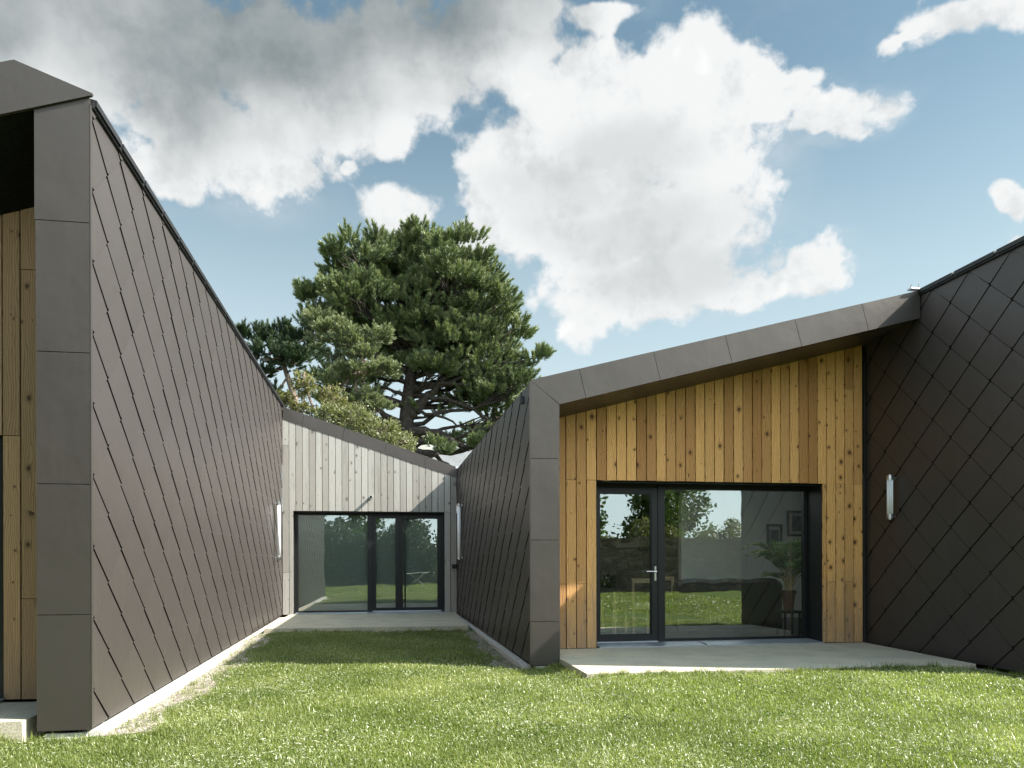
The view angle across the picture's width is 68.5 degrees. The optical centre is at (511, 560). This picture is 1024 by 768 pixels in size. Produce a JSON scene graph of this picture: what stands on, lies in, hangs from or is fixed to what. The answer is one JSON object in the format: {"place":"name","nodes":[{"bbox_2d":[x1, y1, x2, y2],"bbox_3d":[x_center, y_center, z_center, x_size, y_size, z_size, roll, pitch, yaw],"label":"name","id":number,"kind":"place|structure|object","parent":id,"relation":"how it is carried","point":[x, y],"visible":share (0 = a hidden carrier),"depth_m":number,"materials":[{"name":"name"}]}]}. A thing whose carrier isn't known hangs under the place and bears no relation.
{"place":"outdoors","nodes":[
{"label":"outdoors","id":0,"kind":"place"},
{"bbox_2d":[0,701,45,741],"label":"patio","id":1,"kind":"structure","parent":0,"point":[17,719],"depth_m":6.03,"materials":[{"name":"concrete"}]},
{"bbox_2d":[100,633,273,735],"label":"gravel","id":2,"kind":"structure","parent":0,"point":[208,678],"depth_m":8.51,"materials":[{"name":"beige gravel"}]},
{"bbox_2d":[264,612,467,633],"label":"patio","id":3,"kind":"structure","parent":0,"point":[387,622],"depth_m":14.76,"materials":[{"name":"concrete"}]},
{"bbox_2d":[455,629,509,666],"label":"gravel","id":4,"kind":"structure","parent":0,"point":[480,647],"depth_m":11.74,"materials":[{"name":"grey gravel"}]},
{"bbox_2d":[0,597,1023,767],"bbox_3d":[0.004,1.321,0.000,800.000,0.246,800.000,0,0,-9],"label":"lawn","id":5,"kind":"structure","parent":0,"point":[640,626],"depth_m":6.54,"materials":[{"name":"plant"}]},
{"bbox_2d":[235,315,331,410],"bbox_3d":[-9.070,-4.026,28.922,4.470,10.936,3.250,0,0,-9],"label":"pine tree","id":6,"kind":"object","parent":5,"relation":"on","point":[284,346],"visible":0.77,"depth_m":28.50,"materials":[{"name":"green plant"}]},
{"bbox_2d":[276,369,361,427],"bbox_3d":[-6.338,-2.405,24.303,2.987,7.671,1.214,0,0,-9],"label":"tree","id":7,"kind":"object","parent":5,"relation":"on","point":[304,385],"visible":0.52,"depth_m":24.11,"materials":[{"name":"green plant"}]},
{"bbox_2d":[300,304,402,428],"bbox_3d":[-5.604,-3.759,26.265,3.593,10.374,2.053,0,0,-9],"label":"pine tree","id":8,"kind":"object","parent":5,"relation":"on","point":[364,342],"visible":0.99,"depth_m":26.07,"materials":[{"name":"green plant"}]},
{"bbox_2d":[313,399,417,451],"bbox_3d":[-4.554,-1.791,23.575,3.330,6.430,1.490,0,0,-9],"label":"shrub","id":9,"kind":"object","parent":5,"relation":"on","point":[390,436],"visible":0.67,"depth_m":23.37,"materials":[{"name":"green plant"}]},
{"bbox_2d":[291,213,556,463],"bbox_3d":[-3.931,-6.833,34.128,11.709,16.545,8.488,0,0,-9],"label":"pine tree","id":10,"kind":"object","parent":5,"relation":"on","point":[445,294],"visible":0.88,"depth_m":32.50,"materials":[{"name":"green plant"}]},
{"bbox_2d":[418,444,471,466],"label":"neighbour house","id":11,"kind":"structure","parent":5,"relation":"on","point":[456,460],"depth_m":52.20,"materials":[{"name":"white paint"}]},
{"bbox_2d":[462,631,523,669],"bbox_3d":[-0.437,1.365,11.787,0.454,0.087,4.606,0,0,-11],"label":"soil strip","id":12,"kind":"object","parent":5,"relation":"on","point":[492,652],"visible":0.32,"depth_m":11.31,"materials":[{"name":"grey gravel"}]},
{"bbox_2d":[0,59,1023,739],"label":"house","id":13,"kind":"structure","parent":5,"relation":"on","point":[162,449],"depth_m":9.82,"materials":[{"name":"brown metal"}]},
{"bbox_2d":[0,437,5,701],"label":"window","id":14,"kind":"structure","parent":13,"relation":"in","point":[1,438],"depth_m":6.68,"materials":[{"name":"metal"}]},
{"bbox_2d":[275,501,280,561],"bbox_3d":[-4.899,-0.605,15.759,0.124,1.271,0.098,0,0,-9],"label":"wall lamp","id":15,"kind":"object","parent":13,"relation":"attached to","point":[278,504],"visible":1,"depth_m":15.73,"materials":[{"name":"white glass"}]},
{"bbox_2d":[294,509,445,614],"bbox_3d":[-3.289,0.020,17.474,3.470,2.438,0.475,0,0,-9],"label":"window","id":16,"kind":"structure","parent":13,"relation":"in","point":[351,562],"depth_m":17.63,"materials":[{"name":"glass"}]},
{"bbox_2d":[457,503,462,561],"bbox_3d":[-1.137,-0.605,16.346,0.124,1.271,0.098,0,0,-9],"label":"wall lamp","id":17,"kind":"object","parent":13,"relation":"attached to","point":[459,506],"visible":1,"depth_m":16.32,"materials":[{"name":"white glass"}]},
{"bbox_2d":[600,588,621,633],"bbox_3d":[1.143,0.841,12.534,1.180,0.735,0.850,0,0,-9],"label":"dining table","id":18,"kind":"object","parent":13,"relation":"in","point":[612,590],"visible":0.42,"depth_m":12.28,"materials":[{"name":"brown wood"}]},
{"bbox_2d":[614,516,639,548],"bbox_3d":[2.692,-0.645,17.559,0.620,0.780,0.030,0,0,-9],"label":"framed picture","id":19,"kind":"object","parent":13,"relation":"attached to","point":[626,532],"visible":1,"depth_m":17.56},
{"bbox_2d":[624,578,649,633],"bbox_3d":[2.065,0.746,12.110,0.420,0.920,0.410,0,0,-9],"label":"dining chair","id":20,"kind":"object","parent":13,"relation":"in","point":[639,605],"visible":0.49,"depth_m":11.91,"materials":[{"name":"brown wood"}]},
{"bbox_2d":[665,576,673,593],"bbox_3d":[2.832,0.744,13.554,0.420,0.920,0.410,0,0,42],"label":"dining chair","id":21,"kind":"object","parent":13,"relation":"in","point":[671,578],"visible":0.13,"depth_m":13.29,"materials":[{"name":"brown wood"}]},
{"bbox_2d":[596,476,823,648],"bbox_3d":[2.868,0.020,11.112,3.554,2.432,0.535,0,0,-9],"label":"window","id":22,"kind":"structure","parent":13,"relation":"in","point":[811,494],"depth_m":11.16,"materials":[{"name":"metal"}]},
{"bbox_2d":[665,578,781,630],"bbox_3d":[3.526,0.718,12.831,1.820,0.850,0.950,0,0,-9],"label":"sofa","id":23,"kind":"object","parent":13,"relation":"in","point":[691,604],"visible":1,"depth_m":12.38,"materials":[{"name":"grey fabric"}]},
{"bbox_2d":[767,524,781,550],"bbox_3d":[5.479,-0.473,15.692,0.340,0.560,0.030,0,0,-9],"label":"framed picture","id":24,"kind":"object","parent":13,"relation":"attached to","point":[774,531],"visible":0.58,"depth_m":15.69},
{"bbox_2d":[774,610,800,635],"bbox_3d":[4.429,1.000,12.044,0.320,0.400,0.300,0,0,-9],"label":"stool","id":25,"kind":"object","parent":13,"relation":"on","point":[784,612],"visible":0.82,"depth_m":11.96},
{"bbox_2d":[742,537,801,610],"bbox_3d":[4.360,0.210,12.015,1.384,1.181,0.837,0,0,-9],"label":"potted palm","id":26,"kind":"object","parent":25,"relation":"on","point":[780,559],"visible":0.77,"depth_m":11.93,"materials":[{"name":"green plant"}]},
{"bbox_2d":[787,510,800,535],"bbox_3d":[6.000,-0.774,15.779,0.500,0.540,0.030,0,0,-9],"label":"framed picture","id":27,"kind":"object","parent":13,"relation":"attached to","point":[793,523],"visible":0.55,"depth_m":15.76},
{"bbox_2d":[886,475,895,521],"bbox_3d":[5.342,-0.873,10.605,0.124,0.671,0.098,0,0,-9],"label":"wall lamp","id":28,"kind":"object","parent":13,"relation":"attached to","point":[890,479],"visible":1,"depth_m":10.57,"materials":[{"name":"white glass"}]},
{"bbox_2d":[221,643,1018,767],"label":"clover leaves","id":29,"kind":"object","parent":5,"relation":"on","point":[579,718],"visible":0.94,"depth_m":6.25,"materials":[{"name":"green plant"}]},
{"bbox_2d":[0,0,1023,511],"label":"sky","id":30,"kind":"structure","parent":0,"point":[648,175],"materials":[{"name":"blue"}]},
{"bbox_2d":[1,630,1023,767],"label":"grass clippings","id":31,"kind":"object","parent":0,"point":[531,712],"depth_m":6.52,"materials":[{"name":"green plant"}]},
{"bbox_2d":[560,642,975,678],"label":"patio","id":32,"kind":"structure","parent":0,"point":[586,662],"depth_m":9.48,"materials":[{"name":"concrete"}]}
]}

